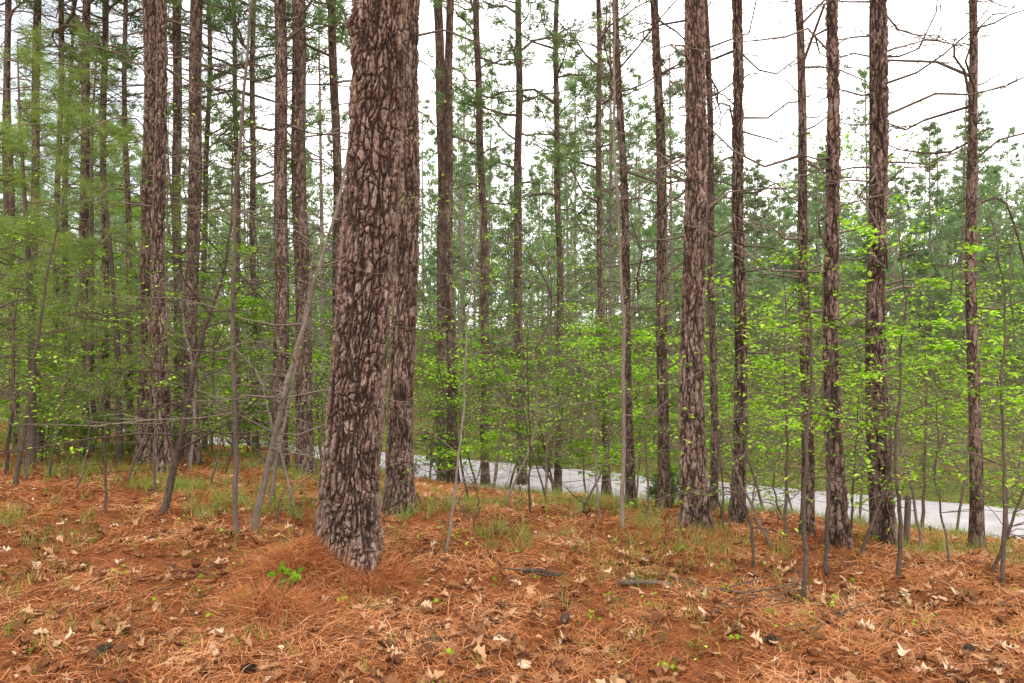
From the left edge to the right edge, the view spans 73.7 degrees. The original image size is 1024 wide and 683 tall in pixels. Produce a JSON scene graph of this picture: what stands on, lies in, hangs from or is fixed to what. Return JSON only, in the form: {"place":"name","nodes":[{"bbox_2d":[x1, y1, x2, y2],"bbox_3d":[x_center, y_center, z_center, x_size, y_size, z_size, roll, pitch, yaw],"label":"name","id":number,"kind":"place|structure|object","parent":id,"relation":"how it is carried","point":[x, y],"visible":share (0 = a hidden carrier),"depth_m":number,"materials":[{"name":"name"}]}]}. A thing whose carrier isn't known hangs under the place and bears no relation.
{"place":"outdoors","nodes":[
{"label":"outdoors","id":0,"kind":"place"},
{"bbox_2d":[0,327,1023,682],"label":"ground","id":1,"kind":"structure","parent":0,"point":[248,545],"depth_m":4.85,"materials":[{"name":"soil"}]},
{"bbox_2d":[0,110,98,393],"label":"young pine tree","id":2,"kind":"object","parent":1,"relation":"on","point":[11,146],"visible":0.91,"depth_m":8.38,"materials":[{"name":"green plant"}]},
{"bbox_2d":[0,221,101,480],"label":"leaning sapling","id":3,"kind":"object","parent":1,"relation":"on","point":[14,404],"visible":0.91,"depth_m":7.76,"materials":[{"name":"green plant"}]},
{"bbox_2d":[0,0,112,426],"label":"young pine tree","id":4,"kind":"object","parent":1,"relation":"on","point":[5,197],"visible":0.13,"depth_m":12.93,"materials":[{"name":"green plant"}]},
{"bbox_2d":[0,0,128,443],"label":"pine tree","id":5,"kind":"object","parent":1,"relation":"on","point":[8,11],"visible":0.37,"depth_m":11.59,"materials":[{"name":"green plant"}]},
{"bbox_2d":[0,0,128,445],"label":"pine tree","id":6,"kind":"object","parent":1,"relation":"on","point":[34,23],"visible":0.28,"depth_m":11.52,"materials":[{"name":"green plant"}]},
{"bbox_2d":[0,396,130,464],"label":"cedar shrub","id":7,"kind":"object","parent":1,"relation":"on","point":[72,434],"visible":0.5,"depth_m":9.63,"materials":[{"name":"green plant"}]},
{"bbox_2d":[0,341,135,460],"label":"green understory tree","id":8,"kind":"object","parent":1,"relation":"on","point":[54,373],"visible":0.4,"depth_m":10.00,"materials":[{"name":"green plant"}]},
{"bbox_2d":[0,1,139,440],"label":"young pine tree","id":9,"kind":"object","parent":1,"relation":"on","point":[63,180],"visible":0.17,"depth_m":13.82,"materials":[{"name":"green plant"}]},
{"bbox_2d":[0,165,156,485],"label":"thin sapling","id":10,"kind":"object","parent":1,"relation":"on","point":[21,447],"visible":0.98,"depth_m":7.37,"materials":[{"name":"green plant"}]},
{"bbox_2d":[15,206,152,477],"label":"leaning sapling","id":11,"kind":"object","parent":1,"relation":"on","point":[56,429],"visible":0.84,"depth_m":8.10,"materials":[{"name":"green plant"}]},
{"bbox_2d":[0,13,178,457],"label":"young pine tree","id":12,"kind":"object","parent":1,"relation":"on","point":[92,58],"visible":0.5,"depth_m":10.55,"materials":[{"name":"green plant"}]},
{"bbox_2d":[0,0,184,447],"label":"pine tree","id":13,"kind":"object","parent":1,"relation":"on","point":[137,25],"visible":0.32,"depth_m":11.60,"materials":[{"name":"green plant"}]},
{"bbox_2d":[0,0,187,452],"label":"pine tree","id":14,"kind":"object","parent":1,"relation":"on","point":[86,13],"visible":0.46,"depth_m":11.08,"materials":[{"name":"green plant"}]},
{"bbox_2d":[4,337,184,491],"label":"leaning sapling","id":15,"kind":"object","parent":1,"relation":"on","point":[49,419],"visible":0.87,"depth_m":7.06,"materials":[{"name":"green plant"}]},
{"bbox_2d":[54,407,136,459],"bbox_3d":[-6.022,1.438,10.346,1.822,0.982,1.498,0,0,27],"label":"cedar shrub","id":16,"kind":"object","parent":1,"relation":"on","point":[111,419],"visible":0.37,"depth_m":10.06,"materials":[{"name":"green plant"}]},
{"bbox_2d":[0,17,200,467],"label":"young pine tree","id":17,"kind":"object","parent":1,"relation":"on","point":[24,59],"visible":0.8,"depth_m":9.00,"materials":[{"name":"green plant"}]},
{"bbox_2d":[0,92,208,466],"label":"young pine tree","id":18,"kind":"object","parent":1,"relation":"on","point":[115,132],"visible":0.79,"depth_m":9.23,"materials":[{"name":"green plant"}]},
{"bbox_2d":[20,0,223,444],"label":"pine tree","id":19,"kind":"object","parent":1,"relation":"on","point":[105,264],"visible":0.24,"depth_m":12.69,"materials":[{"name":"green plant"}]},
{"bbox_2d":[13,0,255,454],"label":"pine tree","id":20,"kind":"object","parent":1,"relation":"on","point":[126,14],"visible":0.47,"depth_m":11.40,"materials":[{"name":"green plant"}]},
{"bbox_2d":[27,258,248,494],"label":"leaning sapling","id":21,"kind":"object","parent":1,"relation":"on","point":[172,294],"visible":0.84,"depth_m":7.24,"materials":[{"name":"green plant"}]},
{"bbox_2d":[41,275,253,481],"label":"leaning sapling","id":22,"kind":"object","parent":1,"relation":"on","point":[140,447],"visible":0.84,"depth_m":7.92,"materials":[{"name":"green plant"}]},
{"bbox_2d":[21,0,277,473],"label":"pine tree","id":23,"kind":"object","parent":1,"relation":"on","point":[164,451],"visible":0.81,"depth_m":8.65,"materials":[{"name":"brown plant"}]},
{"bbox_2d":[1,0,310,466],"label":"pine tree","id":24,"kind":"object","parent":1,"relation":"on","point":[149,31],"visible":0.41,"depth_m":9.52,"materials":[{"name":"brown plant"}]},
{"bbox_2d":[44,192,268,408],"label":"green understory tree","id":25,"kind":"object","parent":1,"relation":"on","point":[138,213],"visible":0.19,"depth_m":12.74,"materials":[{"name":"green plant"}]},
{"bbox_2d":[44,0,288,450],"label":"pine tree","id":26,"kind":"object","parent":1,"relation":"on","point":[177,133],"visible":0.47,"depth_m":11.98,"materials":[{"name":"brown plant"}]},
{"bbox_2d":[0,110,336,513],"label":"crooked sapling","id":27,"kind":"object","parent":1,"relation":"on","point":[179,448],"visible":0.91,"depth_m":6.29,"materials":[{"name":"grey plant"}]},
{"bbox_2d":[80,133,256,458],"bbox_3d":[-5.327,-0.763,10.854,2.425,5.509,2.729,0,0,0],"label":"young pine tree","id":28,"kind":"object","parent":1,"relation":"on","point":[178,275],"visible":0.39,"depth_m":10.96,"materials":[{"name":"green plant"}]},
{"bbox_2d":[75,0,321,464],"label":"pine tree","id":29,"kind":"object","parent":1,"relation":"on","point":[196,16],"visible":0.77,"depth_m":9.73,"materials":[{"name":"brown plant"}]},
{"bbox_2d":[109,0,306,452],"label":"pine tree","id":30,"kind":"object","parent":1,"relation":"on","point":[207,146],"visible":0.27,"depth_m":15.30,"materials":[{"name":"brown plant"}]},
{"bbox_2d":[96,270,332,455],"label":"green understory tree","id":31,"kind":"object","parent":1,"relation":"on","point":[247,301],"visible":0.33,"depth_m":11.96,"materials":[{"name":"green plant"}]},
{"bbox_2d":[88,0,342,537],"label":"bare sapling","id":32,"kind":"object","parent":1,"relation":"on","point":[233,309],"visible":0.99,"depth_m":5.70,"materials":[{"name":"grey plant"}]},
{"bbox_2d":[106,212,326,450],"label":"green understory tree","id":33,"kind":"object","parent":1,"relation":"on","point":[239,250],"visible":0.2,"depth_m":13.04,"materials":[{"name":"green plant"}]},
{"bbox_2d":[129,349,321,457],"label":"green understory tree","id":34,"kind":"object","parent":1,"relation":"on","point":[230,389],"visible":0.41,"depth_m":10.78,"materials":[{"name":"green plant"}]},
{"bbox_2d":[1,67,472,532],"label":"leaning sapling","id":35,"kind":"object","parent":1,"relation":"on","point":[265,478],"visible":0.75,"depth_m":5.90,"materials":[{"name":"grey plant"}]},
{"bbox_2d":[156,338,326,504],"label":"sapling","id":36,"kind":"object","parent":1,"relation":"on","point":[284,466],"visible":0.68,"depth_m":7.11,"materials":[{"name":"green plant"}]},
{"bbox_2d":[167,0,324,452],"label":"pine tree","id":37,"kind":"object","parent":1,"relation":"on","point":[234,111],"visible":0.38,"depth_m":14.98,"materials":[{"name":"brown plant"}]},
{"bbox_2d":[167,0,349,455],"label":"pine tree","id":38,"kind":"object","parent":1,"relation":"on","point":[252,138],"visible":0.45,"depth_m":14.68,"materials":[{"name":"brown plant"}]},
{"bbox_2d":[201,214,338,506],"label":"leaning sapling","id":39,"kind":"object","parent":1,"relation":"on","point":[274,473],"visible":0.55,"depth_m":7.14,"materials":[{"name":"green plant"}]},
{"bbox_2d":[215,0,351,476],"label":"pine tree","id":40,"kind":"object","parent":1,"relation":"on","point":[298,178],"visible":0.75,"depth_m":9.85,"materials":[{"name":"brown plant"}]},
{"bbox_2d":[182,0,431,364],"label":"pine tree","id":41,"kind":"object","parent":1,"relation":"on","point":[335,104],"visible":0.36,"depth_m":10.85,"materials":[{"name":"brown plant"}]},
{"bbox_2d":[193,0,429,469],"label":"pine tree","id":42,"kind":"object","parent":1,"relation":"on","point":[279,166],"visible":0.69,"depth_m":9.74,"materials":[{"name":"brown plant"}]},
{"bbox_2d":[313,0,407,577],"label":"pine tree","id":43,"kind":"object","parent":1,"relation":"on","point":[348,514],"visible":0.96,"depth_m":4.71,"materials":[{"name":"brown plant"}]},
{"bbox_2d":[350,0,502,517],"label":"pine tree","id":44,"kind":"object","parent":1,"relation":"on","point":[399,437],"visible":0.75,"depth_m":6.90,"materials":[{"name":"brown plant"}]},
{"bbox_2d":[389,0,488,483],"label":"pine tree","id":45,"kind":"object","parent":1,"relation":"on","point":[448,258],"visible":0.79,"depth_m":12.95,"materials":[{"name":"brown plant"}]},
{"bbox_2d":[414,2,488,480],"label":"pine tree","id":46,"kind":"object","parent":1,"relation":"on","point":[440,59],"visible":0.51,"depth_m":18.42,"materials":[{"name":"brown plant"}]},
{"bbox_2d":[382,357,520,478],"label":"green understory tree","id":47,"kind":"object","parent":1,"relation":"on","point":[430,396],"visible":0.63,"depth_m":12.86,"materials":[{"name":"green plant"}]},
{"bbox_2d":[175,515,748,645],"bbox_3d":[-0.094,1.591,5.215,4.696,0.678,1.760,0,0,-31],"label":"pine straw heap","id":48,"kind":"object","parent":1,"relation":"on","point":[313,549],"visible":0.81,"depth_m":4.52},
{"bbox_2d":[385,322,553,485],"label":"green understory tree","id":49,"kind":"object","parent":1,"relation":"on","point":[443,449],"visible":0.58,"depth_m":13.27,"materials":[{"name":"green plant"}]},
{"bbox_2d":[349,194,605,552],"bbox_3d":[-0.269,0.239,5.650,2.016,2.994,1.828,0,0,-7],"label":"thin sapling","id":50,"kind":"object","parent":1,"relation":"on","point":[456,472],"visible":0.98,"depth_m":5.45,"materials":[{"name":"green plant"}]},
{"bbox_2d":[418,0,542,484],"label":"pine tree","id":51,"kind":"object","parent":1,"relation":"on","point":[479,119],"visible":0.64,"depth_m":17.81,"materials":[{"name":"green plant"}]},
{"bbox_2d":[437,348,575,488],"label":"green understory tree","id":52,"kind":"object","parent":1,"relation":"on","point":[492,419],"visible":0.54,"depth_m":13.65,"materials":[{"name":"green plant"}]},
{"bbox_2d":[0,0,1023,445],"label":"distant pine trees","id":53,"kind":"object","parent":1,"relation":"on","point":[946,226],"visible":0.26,"depth_m":39.78,"materials":[{"name":"plant"}]},
{"bbox_2d":[0,440,1023,682],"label":"pine straw","id":54,"kind":"object","parent":1,"relation":"on","point":[882,648],"visible":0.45,"depth_m":4.23,"materials":[{"name":"plant"}]},
{"bbox_2d":[0,49,1023,512],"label":"spindly saplings","id":55,"kind":"object","parent":1,"relation":"on","point":[514,385],"visible":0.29,"depth_m":12.69,"materials":[{"name":"green plant"}]},
{"bbox_2d":[0,428,1023,567],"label":"grass tufts","id":56,"kind":"object","parent":1,"relation":"on","point":[185,483],"visible":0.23,"depth_m":7.16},
{"bbox_2d":[0,259,1023,499],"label":"distant undergrowth","id":57,"kind":"object","parent":1,"relation":"on","point":[421,322],"visible":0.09,"depth_m":37.95,"materials":[{"name":"green plant"}]},
{"bbox_2d":[0,500,1023,682],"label":"grass tufts","id":58,"kind":"object","parent":1,"relation":"on","point":[97,620],"visible":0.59,"depth_m":4.33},
{"bbox_2d":[0,461,1023,682],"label":"green seedlings","id":59,"kind":"object","parent":1,"relation":"on","point":[737,636],"visible":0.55,"depth_m":4.55,"materials":[{"name":"green plant"}]},
{"bbox_2d":[0,449,1023,682],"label":"fallen leaves","id":60,"kind":"object","parent":1,"relation":"on","point":[425,604],"depth_m":4.40,"materials":[{"name":"plant"}]},
{"bbox_2d":[0,518,1023,682],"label":"fallen leaf pile","id":61,"kind":"object","parent":1,"relation":"on","point":[481,651],"visible":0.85,"depth_m":3.78,"materials":[{"name":"plant"}]},
{"bbox_2d":[417,304,615,499],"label":"leaning sapling","id":62,"kind":"object","parent":1,"relation":"on","point":[513,362],"visible":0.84,"depth_m":8.20,"materials":[{"name":"green plant"}]},
{"bbox_2d":[425,0,611,484],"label":"pine tree","id":63,"kind":"object","parent":1,"relation":"on","point":[518,148],"visible":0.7,"depth_m":17.83,"materials":[{"name":"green plant"}]},
{"bbox_2d":[457,0,638,492],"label":"pine tree","id":64,"kind":"object","parent":1,"relation":"on","point":[560,281],"visible":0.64,"depth_m":16.83,"materials":[{"name":"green plant"}]},
{"bbox_2d":[458,335,643,484],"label":"green understory tree","id":65,"kind":"object","parent":1,"relation":"on","point":[560,379],"visible":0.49,"depth_m":13.72,"materials":[{"name":"green plant"}]},
{"bbox_2d":[427,314,678,493],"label":"green understory tree","id":66,"kind":"object","parent":1,"relation":"on","point":[587,394],"visible":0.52,"depth_m":13.01,"materials":[{"name":"green plant"}]},
{"bbox_2d":[471,304,634,505],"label":"leaning sapling","id":67,"kind":"object","parent":1,"relation":"on","point":[525,459],"visible":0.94,"depth_m":7.49,"materials":[{"name":"green plant"}]},
{"bbox_2d":[519,0,674,497],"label":"pine tree","id":68,"kind":"object","parent":1,"relation":"on","point":[599,196],"visible":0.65,"depth_m":16.23,"materials":[{"name":"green plant"}]},
{"bbox_2d":[172,423,1023,507],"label":"roadside grass","id":69,"kind":"structure","parent":1,"relation":"on","point":[953,496],"depth_m":18.01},
{"bbox_2d":[518,316,719,517],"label":"leaning sapling","id":70,"kind":"object","parent":1,"relation":"on","point":[596,484],"visible":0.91,"depth_m":6.65,"materials":[{"name":"green plant"}]},
{"bbox_2d":[515,324,749,496],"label":"green understory tree","id":71,"kind":"object","parent":1,"relation":"on","point":[637,339],"visible":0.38,"depth_m":13.05,"materials":[{"name":"green plant"}]},
{"bbox_2d":[505,301,765,514],"bbox_3d":[1.299,0.681,6.844,2.947,2.245,2.510,0,0,0],"label":"leaning sapling","id":72,"kind":"object","parent":1,"relation":"on","point":[600,474],"visible":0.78,"depth_m":6.89,"materials":[{"name":"green plant"}]},
{"bbox_2d":[477,0,806,528],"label":"grey sapling","id":73,"kind":"object","parent":1,"relation":"on","point":[623,473],"visible":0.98,"depth_m":6.21,"materials":[{"name":"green plant"}]},
{"bbox_2d":[511,0,777,508],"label":"pine tree","id":74,"kind":"object","parent":1,"relation":"on","point":[630,490],"visible":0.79,"depth_m":7.69,"materials":[{"name":"brown plant"}]},
{"bbox_2d":[562,265,761,521],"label":"leaning sapling","id":75,"kind":"object","parent":1,"relation":"on","point":[684,356],"visible":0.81,"depth_m":6.55,"materials":[{"name":"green plant"}]},
{"bbox_2d":[550,0,781,512],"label":"pine tree","id":76,"kind":"object","parent":1,"relation":"on","point":[710,251],"visible":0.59,"depth_m":7.73,"materials":[{"name":"brown plant"}]},
{"bbox_2d":[567,299,799,530],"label":"leaning sapling","id":77,"kind":"object","parent":1,"relation":"on","point":[719,451],"visible":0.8,"depth_m":6.30,"materials":[{"name":"green plant"}]},
{"bbox_2d":[567,0,814,509],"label":"pine tree","id":78,"kind":"object","parent":1,"relation":"on","point":[663,472],"visible":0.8,"depth_m":7.56,"materials":[{"name":"brown plant"}]},
{"bbox_2d":[566,0,826,525],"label":"pine tree","id":79,"kind":"object","parent":1,"relation":"on","point":[738,238],"visible":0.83,"depth_m":6.93,"materials":[{"name":"brown plant"}]},
{"bbox_2d":[588,0,819,534],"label":"pine tree","id":80,"kind":"object","parent":1,"relation":"on","point":[693,301],"visible":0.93,"depth_m":6.29,"materials":[{"name":"brown plant"}]},
{"bbox_2d":[612,341,822,506],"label":"green understory tree","id":81,"kind":"object","parent":1,"relation":"on","point":[706,400],"visible":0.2,"depth_m":12.41,"materials":[{"name":"green plant"}]},
{"bbox_2d":[669,428,798,567],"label":"sapling","id":82,"kind":"object","parent":1,"relation":"on","point":[751,529],"visible":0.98,"depth_m":5.16,"materials":[{"name":"green plant"}]},
{"bbox_2d":[624,383,856,546],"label":"leaning sapling","id":83,"kind":"object","parent":1,"relation":"on","point":[755,512],"visible":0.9,"depth_m":5.82,"materials":[{"name":"green plant"}]},
{"bbox_2d":[633,291,864,504],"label":"green understory tree","id":84,"kind":"object","parent":1,"relation":"on","point":[748,459],"visible":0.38,"depth_m":9.87,"materials":[{"name":"green plant"}]},
{"bbox_2d":[674,241,900,538],"bbox_3d":[2.538,0.478,6.080,1.728,2.648,1.276,0,0,-16],"label":"leaning sapling","id":85,"kind":"object","parent":1,"relation":"on","point":[786,482],"visible":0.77,"depth_m":6.09,"materials":[{"name":"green plant"}]},
{"bbox_2d":[671,0,938,549],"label":"pine tree","id":86,"kind":"object","parent":1,"relation":"on","point":[840,532],"visible":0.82,"depth_m":5.89,"materials":[{"name":"brown plant"}]},
{"bbox_2d":[710,127,917,430],"bbox_3d":[4.937,-0.217,10.893,3.448,6.628,2.661,0,0,0],"label":"green understory tree","id":87,"kind":"object","parent":1,"relation":"on","point":[846,136],"visible":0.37,"depth_m":11.05,"materials":[{"name":"green plant"}]},
{"bbox_2d":[703,225,938,602],"bbox_3d":[1.834,0.482,4.426,1.173,2.465,1.731,0,0,0],"label":"thin sapling","id":88,"kind":"object","parent":1,"relation":"on","point":[811,381],"visible":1,"depth_m":4.39,"materials":[{"name":"green plant"}]},
{"bbox_2d":[642,0,1022,535],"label":"pine tree","id":89,"kind":"object","parent":1,"relation":"on","point":[803,212],"visible":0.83,"depth_m":6.33,"materials":[{"name":"brown plant"}]},
{"bbox_2d":[705,277,967,456],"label":"green understory tree","id":90,"kind":"object","parent":1,"relation":"on","point":[773,427],"visible":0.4,"depth_m":8.88,"materials":[{"name":"green plant"}]},
{"bbox_2d":[751,311,922,573],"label":"thin sapling","id":91,"kind":"object","parent":1,"relation":"on","point":[826,551],"visible":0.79,"depth_m":5.07,"materials":[{"name":"green plant"}]},
{"bbox_2d":[712,0,1023,547],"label":"pine tree","id":92,"kind":"object","parent":1,"relation":"on","point":[879,36],"visible":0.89,"depth_m":6.14,"materials":[{"name":"brown plant"}]},
{"bbox_2d":[727,293,1023,528],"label":"green understory tree","id":93,"kind":"object","parent":1,"relation":"on","point":[992,372],"visible":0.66,"depth_m":8.33,"materials":[{"name":"green plant"}]},
{"bbox_2d":[780,326,976,555],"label":"leaning sapling","id":94,"kind":"object","parent":1,"relation":"on","point":[868,533],"visible":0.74,"depth_m":5.63,"materials":[{"name":"green plant"}]},
{"bbox_2d":[742,215,1023,580],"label":"thin sapling","id":95,"kind":"object","parent":1,"relation":"on","point":[950,346],"visible":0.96,"depth_m":4.94,"materials":[{"name":"green plant"}]},
{"bbox_2d":[750,322,1022,553],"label":"leaning sapling","id":96,"kind":"object","parent":1,"relation":"on","point":[914,507],"visible":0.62,"depth_m":5.84,"materials":[{"name":"green plant"}]},
{"bbox_2d":[785,0,1000,538],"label":"pine tree","id":97,"kind":"object","parent":1,"relation":"on","point":[873,500],"visible":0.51,"depth_m":6.48,"materials":[{"name":"brown plant"}]},
{"bbox_2d":[766,272,1020,519],"bbox_3d":[5.633,0.950,10.007,3.120,4.017,3.166,0,0,-44],"label":"green understory tree","id":98,"kind":"object","parent":1,"relation":"on","point":[862,434],"visible":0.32,"depth_m":10.29,"materials":[{"name":"green plant"}]},
{"bbox_2d":[822,87,965,482],"bbox_3d":[6.677,-0.498,11.889,2.368,8.126,3.603,0,0,0],"label":"green understory tree","id":99,"kind":"object","parent":1,"relation":"on","point":[891,210],"visible":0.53,"depth_m":12.04,"materials":[{"name":"green plant"}]},
{"bbox_2d":[776,319,1023,563],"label":"leaning sapling","id":100,"kind":"object","parent":1,"relation":"on","point":[945,531],"visible":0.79,"depth_m":5.47,"materials":[{"name":"green plant"}]},
{"bbox_2d":[795,0,1023,550],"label":"pine tree","id":101,"kind":"object","parent":1,"relation":"on","point":[976,528],"visible":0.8,"depth_m":6.15,"materials":[{"name":"brown plant"}]},
{"bbox_2d":[848,263,1023,532],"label":"green understory tree","id":102,"kind":"object","parent":1,"relation":"on","point":[980,304],"visible":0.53,"depth_m":9.49,"materials":[{"name":"green plant"}]},
{"bbox_2d":[866,205,1023,585],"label":"thin sapling","id":103,"kind":"object","parent":1,"relation":"on","point":[1003,544],"visible":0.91,"depth_m":5.05,"materials":[{"name":"green plant"}]},
{"bbox_2d":[887,255,1023,532],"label":"green understory tree","id":104,"kind":"object","parent":1,"relation":"on","point":[953,387],"visible":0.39,"depth_m":10.98,"materials":[{"name":"green plant"}]},
{"bbox_2d":[0,0,1023,329],"label":"sky","id":105,"kind":"structure","parent":0,"point":[762,100],"materials":[{"name":"white"}]},
{"bbox_2d":[7,419,1023,539],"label":"road","id":106,"kind":"structure","parent":0,"point":[992,521],"depth_m":16.36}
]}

